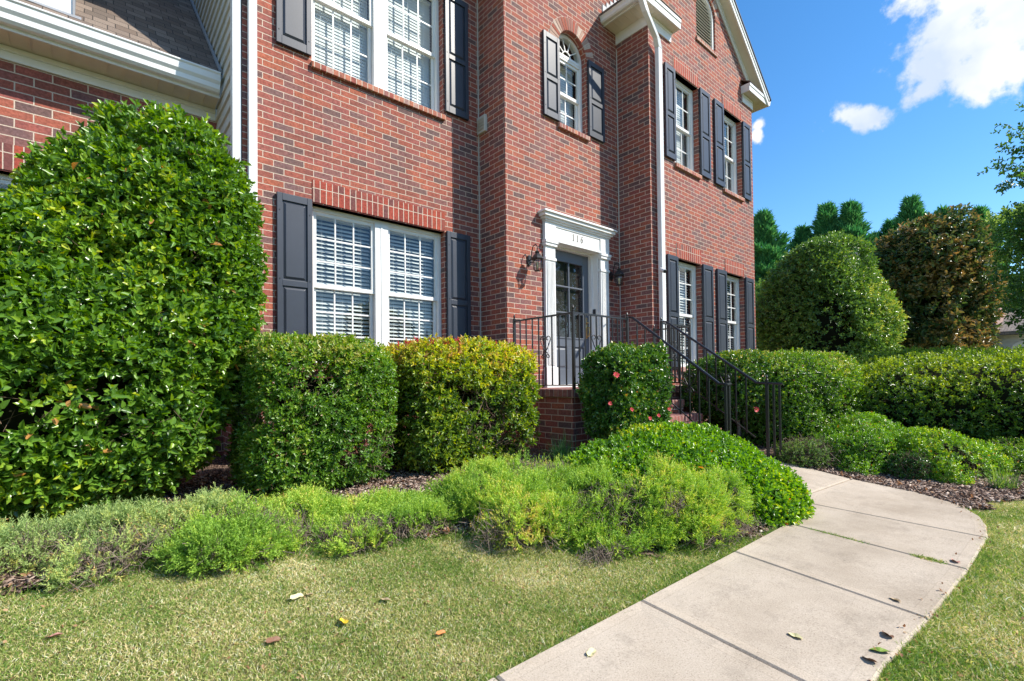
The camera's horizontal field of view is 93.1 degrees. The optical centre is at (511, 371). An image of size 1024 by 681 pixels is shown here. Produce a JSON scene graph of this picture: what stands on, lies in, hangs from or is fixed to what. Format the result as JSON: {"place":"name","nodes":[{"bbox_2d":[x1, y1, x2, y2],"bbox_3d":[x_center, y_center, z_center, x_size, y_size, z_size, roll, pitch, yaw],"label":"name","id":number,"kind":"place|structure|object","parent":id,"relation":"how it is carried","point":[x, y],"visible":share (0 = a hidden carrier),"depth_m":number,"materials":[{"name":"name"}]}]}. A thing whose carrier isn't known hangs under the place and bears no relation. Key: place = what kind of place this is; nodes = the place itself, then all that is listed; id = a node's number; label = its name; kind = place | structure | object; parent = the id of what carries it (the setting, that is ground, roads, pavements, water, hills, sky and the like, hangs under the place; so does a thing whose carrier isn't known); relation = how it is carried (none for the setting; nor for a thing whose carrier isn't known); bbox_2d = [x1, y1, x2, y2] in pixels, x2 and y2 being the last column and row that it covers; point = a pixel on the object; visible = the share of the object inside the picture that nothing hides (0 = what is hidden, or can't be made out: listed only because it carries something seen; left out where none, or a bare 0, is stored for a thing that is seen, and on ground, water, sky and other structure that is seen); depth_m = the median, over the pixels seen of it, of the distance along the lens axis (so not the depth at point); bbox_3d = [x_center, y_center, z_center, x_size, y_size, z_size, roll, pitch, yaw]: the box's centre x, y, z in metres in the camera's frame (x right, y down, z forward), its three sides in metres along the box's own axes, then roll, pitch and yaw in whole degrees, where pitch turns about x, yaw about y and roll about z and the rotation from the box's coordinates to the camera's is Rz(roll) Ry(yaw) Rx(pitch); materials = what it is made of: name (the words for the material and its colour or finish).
{"place":"outdoors","nodes":[
{"label":"outdoors","id":0,"kind":"place"},
{"bbox_2d":[0,499,1023,680],"bbox_3d":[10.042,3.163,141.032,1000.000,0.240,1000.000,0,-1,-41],"label":"lawn","id":1,"kind":"structure","parent":0,"point":[380,662],"depth_m":1.92,"materials":[{"name":"plant"}]},
{"bbox_2d":[45,632,62,636],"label":"fallen leaf","id":2,"kind":"object","parent":1,"relation":"on","point":[55,634],"visible":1,"depth_m":1.72,"materials":[{"name":"brown plant"}]},
{"bbox_2d":[266,636,280,642],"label":"fallen leaf","id":3,"kind":"object","parent":1,"relation":"on","point":[272,639],"visible":1,"depth_m":1.80,"materials":[{"name":"brown plant"}]},
{"bbox_2d":[290,593,303,598],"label":"fallen leaf","id":4,"kind":"object","parent":1,"relation":"on","point":[294,596],"visible":1,"depth_m":2.08,"materials":[{"name":"beige plant"}]},
{"bbox_2d":[0,0,770,456],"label":"brick house","id":5,"kind":"structure","parent":1,"relation":"on","point":[422,168],"depth_m":6.47,"materials":[{"name":"brick"}]},
{"bbox_2d":[0,173,20,191],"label":"window","id":6,"kind":"structure","parent":5,"relation":"in","point":[5,179],"depth_m":4.48,"materials":[{"name":"grey glass"}]},
{"bbox_2d":[311,0,439,112],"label":"window","id":7,"kind":"structure","parent":5,"relation":"in","point":[392,46],"depth_m":5.98,"materials":[{"name":"white glass"}]},
{"bbox_2d":[312,206,441,346],"bbox_3d":[-1.774,-0.942,6.108,1.700,1.965,0.616,0,-1,-41],"label":"window","id":8,"kind":"structure","parent":5,"relation":"in","point":[378,280],"depth_m":6.02,"materials":[{"name":"white glass"}]},
{"bbox_2d":[527,244,543,271],"bbox_3d":[0.312,-1.518,6.498,0.176,0.379,0.252,0,-1,-41],"label":"wall lantern","id":9,"kind":"object","parent":5,"relation":"attached to","point":[536,256],"depth_m":6.46,"materials":[{"name":"black metal"}]},
{"bbox_2d":[559,34,581,132],"bbox_3d":[0.654,-4.319,7.556,0.630,1.670,0.606,0,-1,-41],"label":"window","id":10,"kind":"structure","parent":5,"relation":"in","point":[570,60],"depth_m":7.51,"materials":[{"name":"white glass"}]},
{"bbox_2d":[555,250,589,384],"bbox_3d":[0.879,-0.802,7.338,0.912,2.001,0.129,0,-1,-41],"label":"door","id":11,"kind":"structure","parent":5,"relation":"in","point":[571,269],"depth_m":7.40,"materials":[{"name":"paint"}]},
{"bbox_2d":[609,262,624,285],"bbox_3d":[1.664,-1.534,7.671,0.176,0.379,0.252,0,-1,-41],"label":"wall lantern","id":12,"kind":"object","parent":5,"relation":"attached to","point":[618,273],"depth_m":7.64,"materials":[{"name":"black metal"}]},
{"bbox_2d":[659,268,666,272],"bbox_3d":[2.272,-1.518,7.337,0.079,0.117,0.265,-1,-1,1],"label":"security camera","id":13,"kind":"object","parent":5,"relation":"attached to","point":[663,270],"visible":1,"depth_m":7.25,"materials":[{"name":"white plastic"}]},
{"bbox_2d":[675,79,693,170],"bbox_3d":[2.715,-4.188,8.545,0.800,1.745,0.606,0,-1,-41],"label":"window","id":14,"kind":"structure","parent":5,"relation":"in","point":[684,96],"depth_m":8.56,"materials":[{"name":"white glass"}]},
{"bbox_2d":[678,261,696,366],"bbox_3d":[2.751,-0.949,8.491,0.800,1.995,0.606,0,-1,-41],"label":"window","id":15,"kind":"structure","parent":5,"relation":"in","point":[687,272],"depth_m":8.51,"materials":[{"name":"white glass"}]},
{"bbox_2d":[724,115,736,193],"bbox_3d":[3.999,-4.184,9.659,0.800,1.745,0.606,0,-1,-41],"label":"window","id":16,"kind":"structure","parent":5,"relation":"in","point":[729,126],"depth_m":9.68,"materials":[{"name":"white glass"}]},
{"bbox_2d":[727,275,739,350],"bbox_3d":[4.036,-0.945,9.605,0.800,1.995,0.606,0,-1,-41],"label":"window","id":17,"kind":"structure","parent":5,"relation":"in","point":[732,282],"depth_m":9.63,"materials":[{"name":"white glass"}]},
{"bbox_2d":[436,630,445,634],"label":"fallen leaf","id":18,"kind":"object","parent":1,"relation":"on","point":[440,632],"visible":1,"depth_m":1.93,"materials":[{"name":"brown plant"}]},
{"bbox_2d":[0,440,1023,594],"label":"mulch bed","id":19,"kind":"object","parent":1,"relation":"on","point":[218,464],"visible":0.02,"depth_m":3.86,"materials":[{"name":"brown wood"}]},
{"bbox_2d":[0,509,122,562],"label":"juniper shrub","id":20,"kind":"object","parent":19,"relation":"on","point":[45,524],"visible":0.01,"depth_m":2.34,"materials":[{"name":"green plant"}]},
{"bbox_2d":[0,481,250,593],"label":"juniper shrub","id":21,"kind":"object","parent":19,"relation":"on","point":[89,530],"visible":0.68,"depth_m":2.21,"materials":[{"name":"green plant"}]},
{"bbox_2d":[0,98,269,524],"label":"holly shrub","id":22,"kind":"object","parent":19,"relation":"on","point":[130,320],"visible":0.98,"depth_m":2.96,"materials":[{"name":"green plant"}]},
{"bbox_2d":[141,479,377,582],"bbox_3d":[-1.339,0.815,2.667,1.157,0.403,0.953,0,-1,-41],"label":"juniper shrub","id":23,"kind":"object","parent":19,"relation":"on","point":[264,528],"visible":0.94,"depth_m":2.32,"materials":[{"name":"green plant"}]},
{"bbox_2d":[225,330,400,498],"bbox_3d":[-1.569,0.319,3.842,1.177,1.266,1.173,0,-1,-41],"label":"boxy hedge","id":24,"kind":"object","parent":19,"relation":"on","point":[315,429],"visible":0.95,"depth_m":3.44,"materials":[{"name":"green plant"}]},
{"bbox_2d":[301,484,461,559],"bbox_3d":[-0.768,0.869,2.937,1.036,0.351,0.856,0,-1,-41],"label":"juniper shrub","id":25,"kind":"object","parent":19,"relation":"on","point":[408,511],"visible":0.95,"depth_m":2.69,"materials":[{"name":"green plant"}]},
{"bbox_2d":[371,332,542,475],"bbox_3d":[-0.545,0.301,4.722,1.598,1.304,1.253,0,-1,-41],"label":"boxy hedge","id":26,"kind":"object","parent":19,"relation":"on","point":[457,405],"visible":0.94,"depth_m":4.21,"materials":[{"name":"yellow plant"}]},
{"bbox_2d":[1,442,1023,680],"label":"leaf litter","id":27,"kind":"object","parent":19,"relation":"on","point":[302,675],"visible":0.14,"depth_m":2.29,"materials":[{"name":"brown plant"}]},
{"bbox_2d":[418,448,616,558],"bbox_3d":[0.280,0.824,3.344,1.920,0.564,1.241,0,-1,-41],"label":"juniper shrub","id":28,"kind":"object","parent":19,"relation":"on","point":[513,503],"visible":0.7,"depth_m":2.89,"materials":[{"name":"green plant"}]},
{"bbox_2d":[538,430,576,461],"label":"liriope clump","id":29,"kind":"object","parent":19,"relation":"on","point":[561,451],"visible":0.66,"depth_m":4.64,"materials":[{"name":"green plant"}]},
{"bbox_2d":[575,339,675,439],"bbox_3d":[1.188,0.313,5.025,1.119,1.295,0.714,0,-1,-41],"label":"camellia bush","id":30,"kind":"object","parent":19,"relation":"on","point":[621,385],"visible":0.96,"depth_m":4.76,"materials":[{"name":"green plant"}]},
{"bbox_2d":[539,446,766,573],"bbox_3d":[0.866,0.837,3.261,1.642,0.651,1.169,0,-1,-17],"label":"juniper shrub","id":31,"kind":"object","parent":19,"relation":"on","point":[702,518],"visible":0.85,"depth_m":2.91,"materials":[{"name":"green plant"}]},
{"bbox_2d":[562,420,815,540],"bbox_3d":[1.284,0.766,3.684,2.210,0.756,1.492,0,-1,-41],"label":"laurel mound","id":32,"kind":"object","parent":19,"relation":"on","point":[780,493],"visible":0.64,"depth_m":3.41,"materials":[{"name":"green plant"}]},
{"bbox_2d":[681,348,781,438],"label":"camellia bush","id":33,"kind":"object","parent":19,"relation":"on","point":[745,359],"visible":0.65,"depth_m":5.99,"materials":[{"name":"green plant"}]},
{"bbox_2d":[700,347,871,446],"bbox_3d":[3.678,0.354,6.744,2.008,1.345,1.753,0,-1,-29],"label":"clipped hedge","id":34,"kind":"object","parent":19,"relation":"on","point":[815,392],"visible":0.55,"depth_m":6.03,"materials":[{"name":"green plant"}]},
{"bbox_2d":[771,433,846,468],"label":"shrub","id":35,"kind":"object","parent":19,"relation":"on","point":[809,453],"visible":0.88,"depth_m":5.16,"materials":[{"name":"green plant"}]},
{"bbox_2d":[814,411,918,475],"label":"shrub","id":36,"kind":"object","parent":19,"relation":"on","point":[860,440],"visible":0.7,"depth_m":5.22,"materials":[{"name":"green plant"}]},
{"bbox_2d":[885,450,933,479],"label":"shrub","id":37,"kind":"object","parent":19,"relation":"on","point":[901,466],"visible":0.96,"depth_m":4.82,"materials":[{"name":"green plant"}]},
{"bbox_2d":[840,344,1023,443],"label":"clipped hedge","id":38,"kind":"object","parent":19,"relation":"on","point":[970,393],"visible":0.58,"depth_m":5.99,"materials":[{"name":"green plant"}]},
{"bbox_2d":[880,426,1017,485],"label":"shrub","id":39,"kind":"object","parent":19,"relation":"on","point":[956,455],"visible":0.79,"depth_m":4.89,"materials":[{"name":"green plant"}]},
{"bbox_2d":[979,435,1023,474],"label":"shrub","id":40,"kind":"object","parent":19,"relation":"on","point":[1014,449],"visible":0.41,"depth_m":5.10,"materials":[{"name":"green plant"}]},
{"bbox_2d":[979,460,1023,489],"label":"liriope clump","id":41,"kind":"object","parent":19,"relation":"on","point":[1003,483],"visible":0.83,"depth_m":4.38,"materials":[{"name":"green plant"}]},
{"bbox_2d":[500,385,721,452],"bbox_3d":[1.516,0.654,6.148,2.550,0.900,2.270,0,-1,-41],"label":"entry stoop","id":42,"kind":"object","parent":1,"relation":"on","point":[559,409],"visible":0.26,"depth_m":5.45,"materials":[{"name":"brick"}]},
{"bbox_2d":[513,305,731,433],"bbox_3d":[1.147,0.178,5.546,2.447,1.801,0.887,-1,-1,15],"label":"stair railing","id":43,"kind":"object","parent":42,"relation":"on","point":[727,401],"visible":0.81,"depth_m":5.39,"materials":[{"name":"black metal"}]},
{"bbox_2d":[653,317,782,460],"bbox_3d":[2.345,0.176,6.248,0.717,1.801,2.189,0,-1,-14],"label":"stair railing","id":44,"kind":"object","parent":42,"relation":"on","point":[679,346],"visible":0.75,"depth_m":5.81,"materials":[{"name":"black metal"}]},
{"bbox_2d":[755,278,765,346],"bbox_3d":[13.274,-1.811,26.025,3.063,6.320,2.882,0,-1,-41],"label":"tree","id":45,"kind":"object","parent":1,"relation":"on","point":[758,286],"visible":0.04,"depth_m":25.69,"materials":[{"name":"green plant"}]},
{"bbox_2d":[754,206,794,294],"bbox_3d":[15.154,-4.569,30.616,6.241,12.204,9.591,0,-1,-41],"label":"cypress tree","id":46,"kind":"object","parent":1,"relation":"on","point":[770,245],"visible":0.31,"depth_m":30.79,"materials":[{"name":"green plant"}]},
{"bbox_2d":[787,222,812,250],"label":"cypress tree","id":47,"kind":"object","parent":1,"relation":"on","point":[801,232],"visible":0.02,"depth_m":32.26,"materials":[{"name":"green plant"}]},
{"bbox_2d":[803,201,845,246],"bbox_3d":[19.854,-4.840,30.760,6.052,12.644,8.548,1,-2,-63],"label":"cypress tree","id":48,"kind":"object","parent":1,"relation":"on","point":[825,222],"visible":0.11,"depth_m":31.07,"materials":[{"name":"green plant"}]},
{"bbox_2d":[755,229,909,363],"bbox_3d":[8.244,-1.269,12.816,3.493,4.919,3.477,0,-1,-41],"label":"tree","id":49,"kind":"object","parent":1,"relation":"on","point":[816,294],"visible":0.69,"depth_m":11.79,"materials":[{"name":"green plant"}]},
{"bbox_2d":[830,199,879,251],"bbox_3d":[20.265,-4.745,29.378,5.836,12.399,8.419,0,-1,-41],"label":"cypress tree","id":50,"kind":"object","parent":1,"relation":"on","point":[851,221],"visible":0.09,"depth_m":29.98,"materials":[{"name":"green plant"}]},
{"bbox_2d":[867,230,881,238],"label":"cypress tree","id":51,"kind":"object","parent":1,"relation":"on","point":[880,232],"depth_m":30.87,"materials":[{"name":"green plant"}]},
{"bbox_2d":[881,216,895,236],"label":"cypress tree","id":52,"kind":"object","parent":1,"relation":"on","point":[887,225],"visible":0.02,"depth_m":30.32,"materials":[{"name":"green plant"}]},
{"bbox_2d":[891,192,928,234],"bbox_3d":[22.290,-4.486,27.705,4.601,11.782,7.486,0,-1,-41],"label":"cypress tree","id":53,"kind":"object","parent":1,"relation":"on","point":[911,207],"visible":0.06,"depth_m":27.93,"materials":[{"name":"green plant"}]},
{"bbox_2d":[855,202,1009,356],"bbox_3d":[11.880,-1.754,13.959,3.667,5.859,3.261,-1,-1,-9],"label":"tree","id":54,"kind":"object","parent":1,"relation":"on","point":[937,276],"visible":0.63,"depth_m":13.01,"materials":[{"name":"brown plant"}]},
{"bbox_2d":[932,204,950,231],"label":"cypress tree","id":55,"kind":"object","parent":1,"relation":"on","point":[944,210],"depth_m":29.94,"materials":[{"name":"green plant"}]},
{"bbox_2d":[927,248,1023,349],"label":"neighbour house","id":56,"kind":"structure","parent":1,"relation":"on","point":[1009,336],"depth_m":21.44,"materials":[{"name":"grey"}]},
{"bbox_2d":[1011,341,1023,348],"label":"arched window","id":57,"kind":"structure","parent":56,"relation":"in","point":[1020,342],"depth_m":21.14,"materials":[{"name":"white paint"}]},
{"bbox_2d":[966,204,1014,303],"bbox_3d":[27.256,-4.319,28.141,4.403,11.348,6.562,0,-1,-41],"label":"cypress tree","id":58,"kind":"object","parent":1,"relation":"on","point":[979,210],"depth_m":28.60,"materials":[{"name":"green plant"}]},
{"bbox_2d":[969,202,1023,311],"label":"tree","id":59,"kind":"object","parent":1,"relation":"on","point":[991,220],"visible":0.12,"depth_m":15.96,"materials":[{"name":"green plant"}]},
{"bbox_2d":[977,102,1023,343],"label":"tree","id":60,"kind":"object","parent":1,"relation":"on","point":[1014,233],"visible":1,"depth_m":8.86,"materials":[{"name":"green plant"}]},
{"bbox_2d":[736,0,1023,282],"label":"sky","id":61,"kind":"structure","parent":0,"point":[874,103],"materials":[{"name":"blue"}]},
{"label":"walkway base","id":62,"kind":"structure","parent":0,"visible":0},
{"bbox_2d":[488,461,987,680],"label":"walkway","id":63,"kind":"structure","parent":62,"relation":"on","point":[741,614],"depth_m":2.21,"materials":[{"name":"concrete"}]},
{"bbox_2d":[587,648,596,656],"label":"fallen leaf","id":64,"kind":"object","parent":63,"relation":"on","point":[590,651],"visible":1,"depth_m":1.82,"materials":[{"name":"beige plant"}]},
{"bbox_2d":[789,633,804,639],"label":"fallen leaf","id":65,"kind":"object","parent":63,"relation":"on","point":[796,635],"visible":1,"depth_m":1.93,"materials":[{"name":"beige plant"}]},
{"bbox_2d":[870,647,894,651],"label":"fallen leaf","id":66,"kind":"object","parent":63,"relation":"on","point":[880,649],"visible":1,"depth_m":1.83,"materials":[{"name":"green plant"}]}
]}

